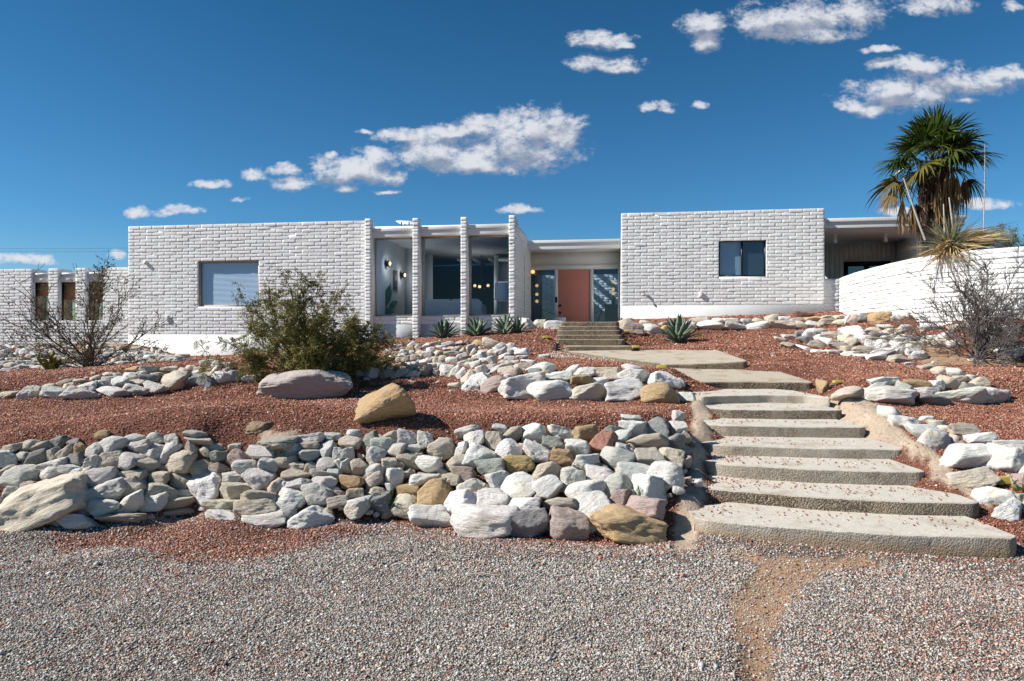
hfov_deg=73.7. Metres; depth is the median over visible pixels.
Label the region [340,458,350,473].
stone
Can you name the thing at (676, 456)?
stone
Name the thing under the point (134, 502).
stone
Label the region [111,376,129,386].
stone
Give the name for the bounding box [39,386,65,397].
stone
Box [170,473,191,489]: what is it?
stone
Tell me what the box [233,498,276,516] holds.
stone
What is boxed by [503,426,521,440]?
stone
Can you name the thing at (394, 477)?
stone
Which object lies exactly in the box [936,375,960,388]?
stone
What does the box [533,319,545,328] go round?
stone
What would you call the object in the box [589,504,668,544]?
stone
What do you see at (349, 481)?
stone
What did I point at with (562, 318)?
paper bag
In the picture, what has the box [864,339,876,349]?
stone
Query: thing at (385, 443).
stone
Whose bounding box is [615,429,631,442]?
stone
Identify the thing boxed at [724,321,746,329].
stone
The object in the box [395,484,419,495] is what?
stone
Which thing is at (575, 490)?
stone
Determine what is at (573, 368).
stone
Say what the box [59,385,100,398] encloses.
stone
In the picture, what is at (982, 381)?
stone
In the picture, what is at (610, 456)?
stone
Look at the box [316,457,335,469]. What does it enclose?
stone
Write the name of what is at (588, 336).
concrete step
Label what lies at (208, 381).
stone
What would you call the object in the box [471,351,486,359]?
stone
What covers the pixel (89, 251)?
power line
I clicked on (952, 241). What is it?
yucca
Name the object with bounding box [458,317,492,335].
agave
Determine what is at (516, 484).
stone
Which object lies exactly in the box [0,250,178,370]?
shrub
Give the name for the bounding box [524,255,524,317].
slit window
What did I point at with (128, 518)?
stone
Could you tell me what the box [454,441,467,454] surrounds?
stone
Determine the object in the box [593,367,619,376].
stone
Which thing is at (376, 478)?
stone
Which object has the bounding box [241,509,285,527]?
stone
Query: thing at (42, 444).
stone
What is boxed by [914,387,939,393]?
stone
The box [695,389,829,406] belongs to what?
concrete step
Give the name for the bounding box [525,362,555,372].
stone
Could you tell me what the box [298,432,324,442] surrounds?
stone
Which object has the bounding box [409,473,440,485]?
stone
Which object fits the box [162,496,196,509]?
stone
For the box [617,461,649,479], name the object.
stone
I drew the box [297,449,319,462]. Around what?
stone
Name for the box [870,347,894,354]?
stone
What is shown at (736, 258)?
window
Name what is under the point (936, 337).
stone
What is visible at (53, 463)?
stone
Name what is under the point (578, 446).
stone
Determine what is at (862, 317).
stone
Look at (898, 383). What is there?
stone
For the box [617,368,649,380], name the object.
stone
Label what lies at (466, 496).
stone
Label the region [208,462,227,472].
stone
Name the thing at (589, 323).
concrete step
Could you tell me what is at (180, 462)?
stone
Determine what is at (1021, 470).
stone
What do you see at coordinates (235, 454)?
stone
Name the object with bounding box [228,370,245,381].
stone
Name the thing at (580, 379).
stone
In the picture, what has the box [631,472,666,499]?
stone
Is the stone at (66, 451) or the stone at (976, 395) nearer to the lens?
the stone at (66, 451)
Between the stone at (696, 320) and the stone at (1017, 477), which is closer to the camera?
the stone at (1017, 477)
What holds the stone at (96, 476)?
on the ground
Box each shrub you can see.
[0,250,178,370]
[857,239,1023,366]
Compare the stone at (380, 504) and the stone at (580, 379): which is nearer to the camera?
the stone at (380, 504)
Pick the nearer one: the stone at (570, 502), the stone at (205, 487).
the stone at (570, 502)
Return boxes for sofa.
[425,299,485,314]
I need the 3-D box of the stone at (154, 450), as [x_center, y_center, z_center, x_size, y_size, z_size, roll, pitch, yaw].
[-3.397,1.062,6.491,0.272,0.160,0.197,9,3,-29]
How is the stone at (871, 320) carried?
on the ground
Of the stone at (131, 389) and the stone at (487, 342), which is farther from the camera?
the stone at (487, 342)
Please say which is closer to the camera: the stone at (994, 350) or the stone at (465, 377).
the stone at (465, 377)
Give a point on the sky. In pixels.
(565, 118)
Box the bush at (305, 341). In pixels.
[193,265,408,384]
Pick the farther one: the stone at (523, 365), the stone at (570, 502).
the stone at (523, 365)
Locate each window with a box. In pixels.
[35,282,48,316]
[62,282,75,320]
[89,282,102,319]
[199,260,258,306]
[375,238,412,315]
[422,236,460,315]
[469,235,508,315]
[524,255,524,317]
[719,240,765,276]
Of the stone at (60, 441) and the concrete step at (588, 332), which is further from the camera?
the concrete step at (588, 332)
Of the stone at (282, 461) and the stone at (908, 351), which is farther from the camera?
the stone at (908, 351)
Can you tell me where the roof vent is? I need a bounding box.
[396,220,412,225]
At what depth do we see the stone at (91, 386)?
9.83 m
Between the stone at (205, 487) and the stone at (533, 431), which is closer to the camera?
the stone at (205, 487)
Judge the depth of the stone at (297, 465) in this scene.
6.33 m
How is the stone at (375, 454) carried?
on the stone at (371, 469)
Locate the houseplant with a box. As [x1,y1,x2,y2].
[385,283,396,314]
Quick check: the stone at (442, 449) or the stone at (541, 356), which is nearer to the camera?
the stone at (442, 449)
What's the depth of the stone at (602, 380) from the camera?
10.04 m
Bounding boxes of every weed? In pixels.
[355,377,386,387]
[388,490,398,507]
[632,486,642,495]
[1008,472,1023,490]
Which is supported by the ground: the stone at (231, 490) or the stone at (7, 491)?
the stone at (231, 490)
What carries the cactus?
on the ground
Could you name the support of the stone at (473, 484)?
on the ground
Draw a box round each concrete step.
[556,335,621,338]
[556,339,624,345]
[557,330,619,334]
[558,326,618,329]
[561,322,618,325]
[563,345,631,350]
[566,350,746,368]
[674,368,812,391]
[688,502,1016,557]
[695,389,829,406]
[701,436,901,459]
[703,418,865,437]
[704,453,924,484]
[704,475,978,519]
[706,403,841,419]
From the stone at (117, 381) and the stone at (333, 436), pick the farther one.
the stone at (117, 381)
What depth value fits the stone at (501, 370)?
10.70 m
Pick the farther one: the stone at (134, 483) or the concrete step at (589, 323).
the concrete step at (589, 323)
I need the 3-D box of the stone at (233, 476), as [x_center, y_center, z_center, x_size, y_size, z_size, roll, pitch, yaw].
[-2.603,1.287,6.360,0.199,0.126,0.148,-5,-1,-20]
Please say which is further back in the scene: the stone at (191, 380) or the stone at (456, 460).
the stone at (191, 380)
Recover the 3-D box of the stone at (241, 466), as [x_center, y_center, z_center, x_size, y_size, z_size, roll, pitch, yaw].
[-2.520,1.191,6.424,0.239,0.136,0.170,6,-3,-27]
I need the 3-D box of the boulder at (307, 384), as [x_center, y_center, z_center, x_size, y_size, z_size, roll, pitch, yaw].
[-3.022,0.659,9.956,1.446,0.482,0.720,0,0,0]
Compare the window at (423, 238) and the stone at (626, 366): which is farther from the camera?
the window at (423, 238)
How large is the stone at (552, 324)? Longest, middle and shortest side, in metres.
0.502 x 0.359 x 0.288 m
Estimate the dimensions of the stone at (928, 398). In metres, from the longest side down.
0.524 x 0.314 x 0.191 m
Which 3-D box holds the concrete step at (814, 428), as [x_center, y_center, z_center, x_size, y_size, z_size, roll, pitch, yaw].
[3.171,1.108,8.446,1.786,0.245,1.300,0,0,0]
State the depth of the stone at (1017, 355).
12.53 m
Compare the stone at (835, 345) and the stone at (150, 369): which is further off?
the stone at (835, 345)
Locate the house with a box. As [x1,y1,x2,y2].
[128,208,965,355]
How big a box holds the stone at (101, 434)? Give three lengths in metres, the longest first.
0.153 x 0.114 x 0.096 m
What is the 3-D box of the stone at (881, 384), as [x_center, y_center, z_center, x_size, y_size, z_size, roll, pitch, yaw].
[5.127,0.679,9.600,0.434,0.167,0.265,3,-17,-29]
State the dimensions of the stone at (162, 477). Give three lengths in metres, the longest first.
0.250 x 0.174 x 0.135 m
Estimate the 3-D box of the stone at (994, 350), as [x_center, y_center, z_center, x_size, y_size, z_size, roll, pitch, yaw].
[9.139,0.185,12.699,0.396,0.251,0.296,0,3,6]
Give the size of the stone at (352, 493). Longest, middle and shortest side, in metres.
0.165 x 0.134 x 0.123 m
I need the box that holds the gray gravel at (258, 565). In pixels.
[0,510,1023,680]
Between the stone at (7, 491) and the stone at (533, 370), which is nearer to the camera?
the stone at (7, 491)
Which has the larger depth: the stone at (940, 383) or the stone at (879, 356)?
the stone at (879, 356)
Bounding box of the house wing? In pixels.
[0,267,129,343]
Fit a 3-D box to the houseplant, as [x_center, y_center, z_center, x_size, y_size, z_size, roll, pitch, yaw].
[-3.949,-1.130,21.526,0.626,1.357,0.380,0,0,-20]
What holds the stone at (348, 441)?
on the ground
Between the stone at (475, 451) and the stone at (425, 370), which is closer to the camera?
the stone at (475, 451)
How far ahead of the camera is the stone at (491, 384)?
10.01 m
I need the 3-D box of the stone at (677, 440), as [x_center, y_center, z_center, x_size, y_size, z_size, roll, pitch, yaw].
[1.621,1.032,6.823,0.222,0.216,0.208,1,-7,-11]
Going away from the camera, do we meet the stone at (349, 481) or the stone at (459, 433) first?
the stone at (349, 481)
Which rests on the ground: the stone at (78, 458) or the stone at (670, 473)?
the stone at (670, 473)
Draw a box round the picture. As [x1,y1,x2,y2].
[392,268,397,292]
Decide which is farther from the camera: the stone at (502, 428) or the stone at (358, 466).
the stone at (502, 428)
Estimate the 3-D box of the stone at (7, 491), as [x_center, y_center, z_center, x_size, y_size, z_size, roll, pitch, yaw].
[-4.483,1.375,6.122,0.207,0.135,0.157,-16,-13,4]
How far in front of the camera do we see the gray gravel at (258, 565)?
4.05 m
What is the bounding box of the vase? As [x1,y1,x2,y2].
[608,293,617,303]
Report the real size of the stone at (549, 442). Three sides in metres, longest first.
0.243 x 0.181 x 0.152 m
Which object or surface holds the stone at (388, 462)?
on the stone at (394, 477)
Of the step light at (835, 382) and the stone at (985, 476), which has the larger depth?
the step light at (835, 382)
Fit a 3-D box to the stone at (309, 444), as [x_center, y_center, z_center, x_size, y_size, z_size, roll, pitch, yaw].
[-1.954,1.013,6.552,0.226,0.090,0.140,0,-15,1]
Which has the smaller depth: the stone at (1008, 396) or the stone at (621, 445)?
the stone at (621, 445)
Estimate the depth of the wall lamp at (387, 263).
21.45 m
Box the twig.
[465,572,510,575]
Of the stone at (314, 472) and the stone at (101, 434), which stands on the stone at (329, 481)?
the stone at (314, 472)
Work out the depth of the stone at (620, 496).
5.83 m
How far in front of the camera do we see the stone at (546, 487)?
6.01 m
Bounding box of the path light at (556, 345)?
[552,343,561,350]
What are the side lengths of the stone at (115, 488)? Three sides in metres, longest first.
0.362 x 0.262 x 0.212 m
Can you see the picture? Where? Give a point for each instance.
(394, 280)
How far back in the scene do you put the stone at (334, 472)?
6.34 m
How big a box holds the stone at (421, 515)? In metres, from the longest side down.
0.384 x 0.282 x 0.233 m
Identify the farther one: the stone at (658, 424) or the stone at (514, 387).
the stone at (514, 387)
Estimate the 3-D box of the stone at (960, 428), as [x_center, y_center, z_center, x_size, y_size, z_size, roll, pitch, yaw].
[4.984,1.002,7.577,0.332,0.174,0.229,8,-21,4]
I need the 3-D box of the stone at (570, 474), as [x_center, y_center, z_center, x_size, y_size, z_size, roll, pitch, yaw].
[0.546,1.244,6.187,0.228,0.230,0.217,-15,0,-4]
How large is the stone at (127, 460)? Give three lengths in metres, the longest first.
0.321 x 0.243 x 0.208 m
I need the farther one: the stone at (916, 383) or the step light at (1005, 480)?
the stone at (916, 383)
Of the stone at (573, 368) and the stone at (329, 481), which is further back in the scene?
the stone at (573, 368)
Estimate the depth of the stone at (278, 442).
6.37 m
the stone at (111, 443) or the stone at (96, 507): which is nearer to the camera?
the stone at (96, 507)
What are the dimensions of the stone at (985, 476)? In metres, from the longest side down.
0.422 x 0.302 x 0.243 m
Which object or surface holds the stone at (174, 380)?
on the ground
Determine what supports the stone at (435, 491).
on the ground
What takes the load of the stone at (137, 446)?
on the stone at (127, 460)
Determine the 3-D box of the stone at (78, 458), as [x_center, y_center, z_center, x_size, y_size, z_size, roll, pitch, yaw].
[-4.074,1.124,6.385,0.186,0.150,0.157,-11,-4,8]
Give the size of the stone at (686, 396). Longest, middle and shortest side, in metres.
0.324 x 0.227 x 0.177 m
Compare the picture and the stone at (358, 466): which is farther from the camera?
the picture
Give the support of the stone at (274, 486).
on the stone at (286, 497)
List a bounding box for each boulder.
[256,370,352,399]
[354,383,415,423]
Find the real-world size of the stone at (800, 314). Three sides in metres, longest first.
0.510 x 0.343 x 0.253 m
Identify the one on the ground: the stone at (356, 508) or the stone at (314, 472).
the stone at (356, 508)
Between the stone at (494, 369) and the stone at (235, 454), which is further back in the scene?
the stone at (494, 369)
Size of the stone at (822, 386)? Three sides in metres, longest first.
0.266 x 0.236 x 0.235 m
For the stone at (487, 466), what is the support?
on the ground
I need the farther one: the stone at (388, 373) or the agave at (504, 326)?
the agave at (504, 326)
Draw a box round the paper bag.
[555,314,565,321]
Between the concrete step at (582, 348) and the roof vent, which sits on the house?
the roof vent
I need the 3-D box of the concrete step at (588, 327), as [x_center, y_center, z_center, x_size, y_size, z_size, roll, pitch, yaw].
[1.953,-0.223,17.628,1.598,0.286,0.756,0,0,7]
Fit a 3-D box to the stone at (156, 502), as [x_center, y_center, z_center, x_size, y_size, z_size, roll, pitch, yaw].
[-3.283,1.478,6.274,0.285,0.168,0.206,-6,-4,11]
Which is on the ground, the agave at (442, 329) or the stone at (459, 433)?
the agave at (442, 329)
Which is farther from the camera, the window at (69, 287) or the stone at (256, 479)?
the window at (69, 287)
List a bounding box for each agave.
[425,318,460,337]
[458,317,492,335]
[489,311,518,334]
[510,315,528,332]
[658,314,698,342]
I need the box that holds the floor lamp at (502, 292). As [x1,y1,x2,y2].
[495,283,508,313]
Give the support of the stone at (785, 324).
on the ground
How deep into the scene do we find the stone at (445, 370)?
11.13 m
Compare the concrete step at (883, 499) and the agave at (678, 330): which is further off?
the agave at (678, 330)
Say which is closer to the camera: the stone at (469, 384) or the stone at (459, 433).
the stone at (459, 433)
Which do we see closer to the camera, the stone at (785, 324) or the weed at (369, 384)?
the weed at (369, 384)
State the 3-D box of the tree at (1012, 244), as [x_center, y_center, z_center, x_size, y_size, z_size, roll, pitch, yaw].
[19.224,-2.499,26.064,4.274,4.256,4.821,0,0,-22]
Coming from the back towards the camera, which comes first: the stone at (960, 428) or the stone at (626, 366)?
the stone at (626, 366)
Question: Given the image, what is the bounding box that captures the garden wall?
[839,247,1023,325]
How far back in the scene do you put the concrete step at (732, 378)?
10.83 m
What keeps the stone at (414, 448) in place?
on the stone at (408, 459)
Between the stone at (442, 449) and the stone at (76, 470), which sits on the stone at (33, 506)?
the stone at (76, 470)
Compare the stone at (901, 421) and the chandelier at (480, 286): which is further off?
the chandelier at (480, 286)
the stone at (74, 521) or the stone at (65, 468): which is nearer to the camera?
the stone at (74, 521)
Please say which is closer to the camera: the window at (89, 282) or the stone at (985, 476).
the stone at (985, 476)
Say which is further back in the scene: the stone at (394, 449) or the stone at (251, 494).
the stone at (394, 449)
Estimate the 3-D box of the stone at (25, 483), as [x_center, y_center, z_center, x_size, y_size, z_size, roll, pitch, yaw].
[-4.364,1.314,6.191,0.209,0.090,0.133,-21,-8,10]
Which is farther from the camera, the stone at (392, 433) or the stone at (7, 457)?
the stone at (392, 433)
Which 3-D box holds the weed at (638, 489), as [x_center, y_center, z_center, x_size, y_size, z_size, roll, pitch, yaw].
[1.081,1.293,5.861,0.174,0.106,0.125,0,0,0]
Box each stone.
[0,391,18,397]
[0,450,17,467]
[0,464,17,474]
[0,464,41,487]
[0,466,91,531]
[1,486,18,497]
[16,385,41,399]
[16,451,28,461]
[19,439,41,451]
[19,481,37,487]
[23,448,49,464]
[31,440,51,450]
[35,456,68,471]
[38,466,61,479]
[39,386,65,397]
[46,446,60,460]
[50,435,69,447]
[55,443,73,458]
[55,514,98,529]
[58,463,81,473]
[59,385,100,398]
[67,452,84,466]
[69,467,83,473]
[73,442,86,457]
[77,380,97,391]
[82,454,99,468]
[83,442,101,456]
[84,499,119,516]
[85,466,119,487]
[86,477,125,500]
[94,430,110,438]
[94,513,146,522]
[96,386,128,396]
[97,450,121,466]
[99,436,128,451]
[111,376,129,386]
[114,452,145,470]
[114,489,145,513]
[117,469,148,479]
[122,383,149,394]
[123,475,149,497]
[125,433,146,441]
[125,438,152,453]
[135,458,160,471]
[138,366,162,372]
[138,374,161,381]
[139,443,164,458]
[139,492,168,511]
[143,380,167,392]
[144,482,177,499]
[146,432,163,442]
[146,471,171,483]
[159,441,182,463]
[160,370,191,389]
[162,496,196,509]
[163,507,193,515]
[164,433,179,444]
[166,450,197,473]
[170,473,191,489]
[177,489,192,496]
[182,430,207,436]
[183,373,201,385]
[183,437,213,445]
[185,440,198,451]
[186,472,221,506]
[189,458,214,477]
[196,375,216,386]
[201,499,239,509]
[205,509,235,520]
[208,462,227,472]
[209,449,227,461]
[211,370,230,382]
[219,482,251,498]
[222,471,241,481]
[225,448,251,464]
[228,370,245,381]
[228,443,241,449]
[231,459,257,473]
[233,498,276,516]
[240,489,276,499]
[241,468,275,490]
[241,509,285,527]
[245,421,272,434]
[246,445,274,458]
[257,436,298,448]
[257,457,277,471]
[264,477,285,492]
[274,455,297,467]
[276,487,305,509]
[280,468,309,479]
[282,503,297,521]
[283,443,298,451]
[285,477,309,489]
[286,461,305,469]
[287,505,334,528]
[297,441,319,448]
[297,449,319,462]
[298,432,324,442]
[301,482,334,506]
[304,461,316,472]
[309,468,327,476]
[311,476,337,487]
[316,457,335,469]
[319,439,336,457]
[324,432,341,440]
[326,495,349,508]
[327,467,342,480]
[332,447,344,459]
[338,435,362,449]
[339,447,354,458]
[339,474,364,488]
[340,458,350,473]
[343,495,371,519]
[346,429,363,436]
[346,488,363,498]
[349,458,368,475]
[362,430,378,450]
[363,367,380,377]
[364,463,384,476]
[364,486,384,496]
[365,471,384,488]
[366,446,386,462]
[369,490,391,515]
[370,437,393,450]
[378,369,395,377]
[381,457,397,468]
[383,430,397,438]
[384,468,403,490]
[386,443,407,457]
[390,493,416,518]
[395,368,409,376]
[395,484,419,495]
[396,452,419,468]
[397,428,416,443]
[406,444,421,452]
[407,504,451,526]
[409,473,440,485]
[415,455,443,473]
[417,430,433,449]
[417,478,453,504]
[419,364,432,374]
[427,438,454,460]
[439,364,454,376]
[442,473,459,485]
[444,489,476,514]
[445,454,467,470]
[450,503,518,538]
[451,466,477,480]
[454,425,479,438]
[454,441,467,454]
[456,478,489,491]
[460,370,473,383]
[461,379,479,390]
[462,442,496,465]
[463,429,484,445]
[469,372,489,388]
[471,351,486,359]
[474,458,505,479]
[476,488,509,505]
[480,375,506,392]
[482,337,499,347]
[484,431,502,449]
[484,470,509,487]
[486,364,495,368]
[487,362,509,372]
[492,423,507,433]
[495,438,522,462]
[497,366,513,375]
[498,371,545,399]
[500,471,536,502]
[502,367,522,376]
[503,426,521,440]
[503,455,534,473]
[509,497,540,510]
[510,508,549,537]
[517,362,533,369]
[519,318,534,329]
[521,422,546,443]
[522,439,550,462]
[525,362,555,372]
[525,380,572,401]
[528,367,541,372]
[532,461,561,479]
[532,474,562,500]
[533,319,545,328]
[538,354,550,358]
[541,435,564,450]
[542,497,577,510]
[544,320,562,328]
[546,371,573,380]
[547,424,572,438]
[548,505,589,540]
[549,448,574,467]
[560,466,585,484]
[564,439,591,457]
[565,364,580,372]
[565,479,605,498]
[567,382,606,400]
[570,375,592,383]
[572,453,599,471]
[573,424,597,442]
[574,367,594,376]
[575,490,610,534]
[584,464,613,479]
[589,430,617,457]
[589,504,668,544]
[592,377,608,383]
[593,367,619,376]
[600,446,635,469]
[602,425,621,431]
[603,372,619,380]
[604,378,643,401]
[604,471,633,497]
[609,489,631,504]
[614,442,628,449]
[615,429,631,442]
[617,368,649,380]
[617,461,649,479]
[618,420,647,436]
[619,320,643,334]
[621,363,643,369]
[625,433,668,448]
[625,495,667,520]
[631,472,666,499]
[634,447,665,464]
[640,382,679,403]
[643,323,660,333]
[646,371,681,388]
[646,416,669,436]
[646,460,684,488]
[658,447,684,467]
[667,433,685,449]
[668,420,687,435]
[671,410,685,420]
[678,392,696,401]
[689,317,708,323]
[696,320,722,329]
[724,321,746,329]
[746,321,769,329]
[769,320,795,329]
[794,311,814,317]
[815,379,829,393]
[821,331,837,337]
[827,342,849,348]
[830,386,863,400]
[838,325,866,337]
[851,346,874,353]
[857,312,866,322]
[863,385,916,404]
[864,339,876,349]
[864,353,887,359]
[867,311,891,324]
[867,377,899,384]
[867,381,890,387]
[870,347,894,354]
[874,339,890,349]
[877,405,902,416]
[885,354,911,362]
[887,414,920,427]
[890,313,905,321]
[895,380,913,389]
[898,324,912,332]
[902,379,932,387]
[904,347,923,354]
[904,423,938,437]
[908,351,927,359]
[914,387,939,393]
[916,428,950,449]
[917,393,951,404]
[921,335,939,343]
[929,379,944,390]
[935,386,994,403]
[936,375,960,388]
[939,443,991,468]
[945,466,1000,488]
[946,367,965,376]
[947,422,981,435]
[949,433,967,443]
[958,382,974,388]
[962,432,997,443]
[968,376,991,386]
[970,486,1016,504]
[982,442,1023,472]
[983,386,1007,401]
[991,344,1016,356]
[991,497,1022,520]
[992,440,1023,447]
[1000,389,1009,400]
[1006,473,1023,488]
[1011,345,1023,357]
[1014,493,1023,501]
[1018,465,1023,473]
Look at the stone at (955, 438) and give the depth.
7.03 m
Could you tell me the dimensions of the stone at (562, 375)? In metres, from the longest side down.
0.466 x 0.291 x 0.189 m
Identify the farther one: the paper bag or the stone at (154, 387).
the paper bag
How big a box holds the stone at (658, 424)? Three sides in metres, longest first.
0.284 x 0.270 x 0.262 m
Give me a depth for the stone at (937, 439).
6.97 m
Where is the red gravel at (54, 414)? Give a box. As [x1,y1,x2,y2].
[0,310,1023,647]
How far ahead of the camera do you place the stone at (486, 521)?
5.64 m
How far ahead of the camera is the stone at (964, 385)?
9.67 m
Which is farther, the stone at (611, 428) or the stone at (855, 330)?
the stone at (855, 330)
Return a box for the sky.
[0,0,1023,319]
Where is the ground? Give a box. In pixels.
[0,312,1023,680]
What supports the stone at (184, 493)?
on the stone at (177, 502)
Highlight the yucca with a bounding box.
[901,142,1014,275]
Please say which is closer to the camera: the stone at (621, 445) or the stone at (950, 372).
the stone at (621, 445)
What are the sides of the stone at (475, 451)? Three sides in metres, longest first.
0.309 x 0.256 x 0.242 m
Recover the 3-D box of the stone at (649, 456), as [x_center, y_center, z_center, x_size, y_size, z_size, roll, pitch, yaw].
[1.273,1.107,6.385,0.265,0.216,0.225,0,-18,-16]
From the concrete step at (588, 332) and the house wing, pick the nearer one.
the concrete step at (588, 332)
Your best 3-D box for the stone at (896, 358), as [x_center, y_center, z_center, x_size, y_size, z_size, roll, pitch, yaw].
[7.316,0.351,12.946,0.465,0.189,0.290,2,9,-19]
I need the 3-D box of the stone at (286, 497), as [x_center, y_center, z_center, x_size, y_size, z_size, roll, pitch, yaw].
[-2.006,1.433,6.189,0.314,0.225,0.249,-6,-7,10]
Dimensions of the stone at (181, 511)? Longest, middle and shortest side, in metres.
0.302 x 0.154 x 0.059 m
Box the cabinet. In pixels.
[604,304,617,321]
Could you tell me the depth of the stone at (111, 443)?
6.42 m
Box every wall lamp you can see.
[384,260,390,266]
[400,272,405,277]
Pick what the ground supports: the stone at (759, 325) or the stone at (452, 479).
the stone at (759, 325)
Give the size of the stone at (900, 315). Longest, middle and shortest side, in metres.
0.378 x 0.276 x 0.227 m
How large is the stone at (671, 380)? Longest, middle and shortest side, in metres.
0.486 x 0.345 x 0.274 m
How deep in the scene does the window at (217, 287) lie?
21.18 m
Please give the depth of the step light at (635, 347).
14.49 m
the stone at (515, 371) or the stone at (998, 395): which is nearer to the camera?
the stone at (998, 395)
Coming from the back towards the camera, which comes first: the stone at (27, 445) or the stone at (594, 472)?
the stone at (27, 445)
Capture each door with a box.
[558,269,589,321]
[844,261,890,275]
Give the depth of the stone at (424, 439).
6.63 m
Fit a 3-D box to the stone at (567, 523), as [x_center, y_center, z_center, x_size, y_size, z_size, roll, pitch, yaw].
[0.468,1.537,5.641,0.334,0.271,0.283,10,2,-4]
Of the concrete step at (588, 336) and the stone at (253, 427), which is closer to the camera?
the stone at (253, 427)
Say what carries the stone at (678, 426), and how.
on the red gravel at (54, 414)
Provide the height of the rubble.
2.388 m
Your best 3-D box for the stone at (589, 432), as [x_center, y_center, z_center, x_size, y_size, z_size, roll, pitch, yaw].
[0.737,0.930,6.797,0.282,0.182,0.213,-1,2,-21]
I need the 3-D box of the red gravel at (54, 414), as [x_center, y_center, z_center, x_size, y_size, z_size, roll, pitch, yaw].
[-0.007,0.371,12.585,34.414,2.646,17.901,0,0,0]
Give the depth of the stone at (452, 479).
6.26 m
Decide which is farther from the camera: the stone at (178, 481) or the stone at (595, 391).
the stone at (595, 391)
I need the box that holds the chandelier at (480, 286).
[473,255,489,288]
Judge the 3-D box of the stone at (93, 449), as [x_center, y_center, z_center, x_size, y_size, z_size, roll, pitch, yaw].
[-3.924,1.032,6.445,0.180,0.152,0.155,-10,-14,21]
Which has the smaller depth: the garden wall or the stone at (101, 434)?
the stone at (101, 434)
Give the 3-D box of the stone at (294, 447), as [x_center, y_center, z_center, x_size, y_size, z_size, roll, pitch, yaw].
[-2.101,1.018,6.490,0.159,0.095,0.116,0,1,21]
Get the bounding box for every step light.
[631,345,639,350]
[830,380,842,386]
[996,476,1010,485]
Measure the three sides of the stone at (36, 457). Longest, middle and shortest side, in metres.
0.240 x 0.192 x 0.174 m
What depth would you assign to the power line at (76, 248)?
67.36 m
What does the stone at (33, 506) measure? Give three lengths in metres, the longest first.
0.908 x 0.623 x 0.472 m
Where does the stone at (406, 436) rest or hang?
on the rubble
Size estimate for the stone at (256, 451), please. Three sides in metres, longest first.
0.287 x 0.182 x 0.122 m
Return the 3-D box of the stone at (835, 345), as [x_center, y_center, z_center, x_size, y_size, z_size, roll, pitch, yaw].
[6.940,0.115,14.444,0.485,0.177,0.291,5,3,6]
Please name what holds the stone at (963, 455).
on the ground
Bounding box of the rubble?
[0,312,1021,528]
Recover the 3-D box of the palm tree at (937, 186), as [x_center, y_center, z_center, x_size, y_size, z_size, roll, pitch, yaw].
[10.608,-3.218,17.121,2.987,5.435,2.982,0,0,0]
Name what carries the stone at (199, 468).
on the ground
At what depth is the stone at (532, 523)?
5.60 m
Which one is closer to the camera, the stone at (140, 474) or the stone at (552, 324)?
the stone at (140, 474)
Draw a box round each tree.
[863,102,1005,257]
[978,223,1023,249]
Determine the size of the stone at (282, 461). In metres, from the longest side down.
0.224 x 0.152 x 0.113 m
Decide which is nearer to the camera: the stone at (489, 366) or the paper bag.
the stone at (489, 366)
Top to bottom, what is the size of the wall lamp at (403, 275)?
0.220 m
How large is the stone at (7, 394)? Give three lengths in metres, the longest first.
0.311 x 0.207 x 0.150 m
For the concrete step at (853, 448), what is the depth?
7.21 m
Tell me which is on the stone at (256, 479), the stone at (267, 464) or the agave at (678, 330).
the stone at (267, 464)
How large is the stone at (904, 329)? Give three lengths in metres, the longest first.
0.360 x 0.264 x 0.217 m
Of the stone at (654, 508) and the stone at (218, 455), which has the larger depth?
the stone at (218, 455)
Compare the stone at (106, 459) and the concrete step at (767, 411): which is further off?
the concrete step at (767, 411)
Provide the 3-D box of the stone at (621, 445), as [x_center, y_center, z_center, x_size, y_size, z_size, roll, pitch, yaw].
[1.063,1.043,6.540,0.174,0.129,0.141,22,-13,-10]
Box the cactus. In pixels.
[37,349,61,369]
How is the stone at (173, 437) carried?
on the stone at (170, 449)
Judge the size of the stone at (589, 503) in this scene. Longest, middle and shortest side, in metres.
0.356 x 0.319 x 0.318 m
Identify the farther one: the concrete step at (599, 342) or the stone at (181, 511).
the concrete step at (599, 342)
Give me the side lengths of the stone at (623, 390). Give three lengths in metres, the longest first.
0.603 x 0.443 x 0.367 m
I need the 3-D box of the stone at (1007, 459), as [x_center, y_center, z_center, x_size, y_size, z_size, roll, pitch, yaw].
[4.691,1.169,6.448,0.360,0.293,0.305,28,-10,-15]
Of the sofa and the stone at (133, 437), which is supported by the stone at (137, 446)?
the stone at (133, 437)
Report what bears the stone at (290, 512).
on the ground
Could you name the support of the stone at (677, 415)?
on the ground
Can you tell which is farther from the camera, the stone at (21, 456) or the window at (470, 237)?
the window at (470, 237)
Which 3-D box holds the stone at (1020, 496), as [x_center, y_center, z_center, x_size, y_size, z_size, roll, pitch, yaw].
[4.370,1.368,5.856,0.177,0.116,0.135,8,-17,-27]
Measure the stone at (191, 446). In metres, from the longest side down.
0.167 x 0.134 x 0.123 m
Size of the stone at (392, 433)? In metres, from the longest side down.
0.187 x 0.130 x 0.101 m
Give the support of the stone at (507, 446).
on the ground
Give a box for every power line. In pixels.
[2,248,99,248]
[13,251,112,251]
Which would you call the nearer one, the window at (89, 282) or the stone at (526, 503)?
the stone at (526, 503)
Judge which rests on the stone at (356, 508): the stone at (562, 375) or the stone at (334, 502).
the stone at (334, 502)

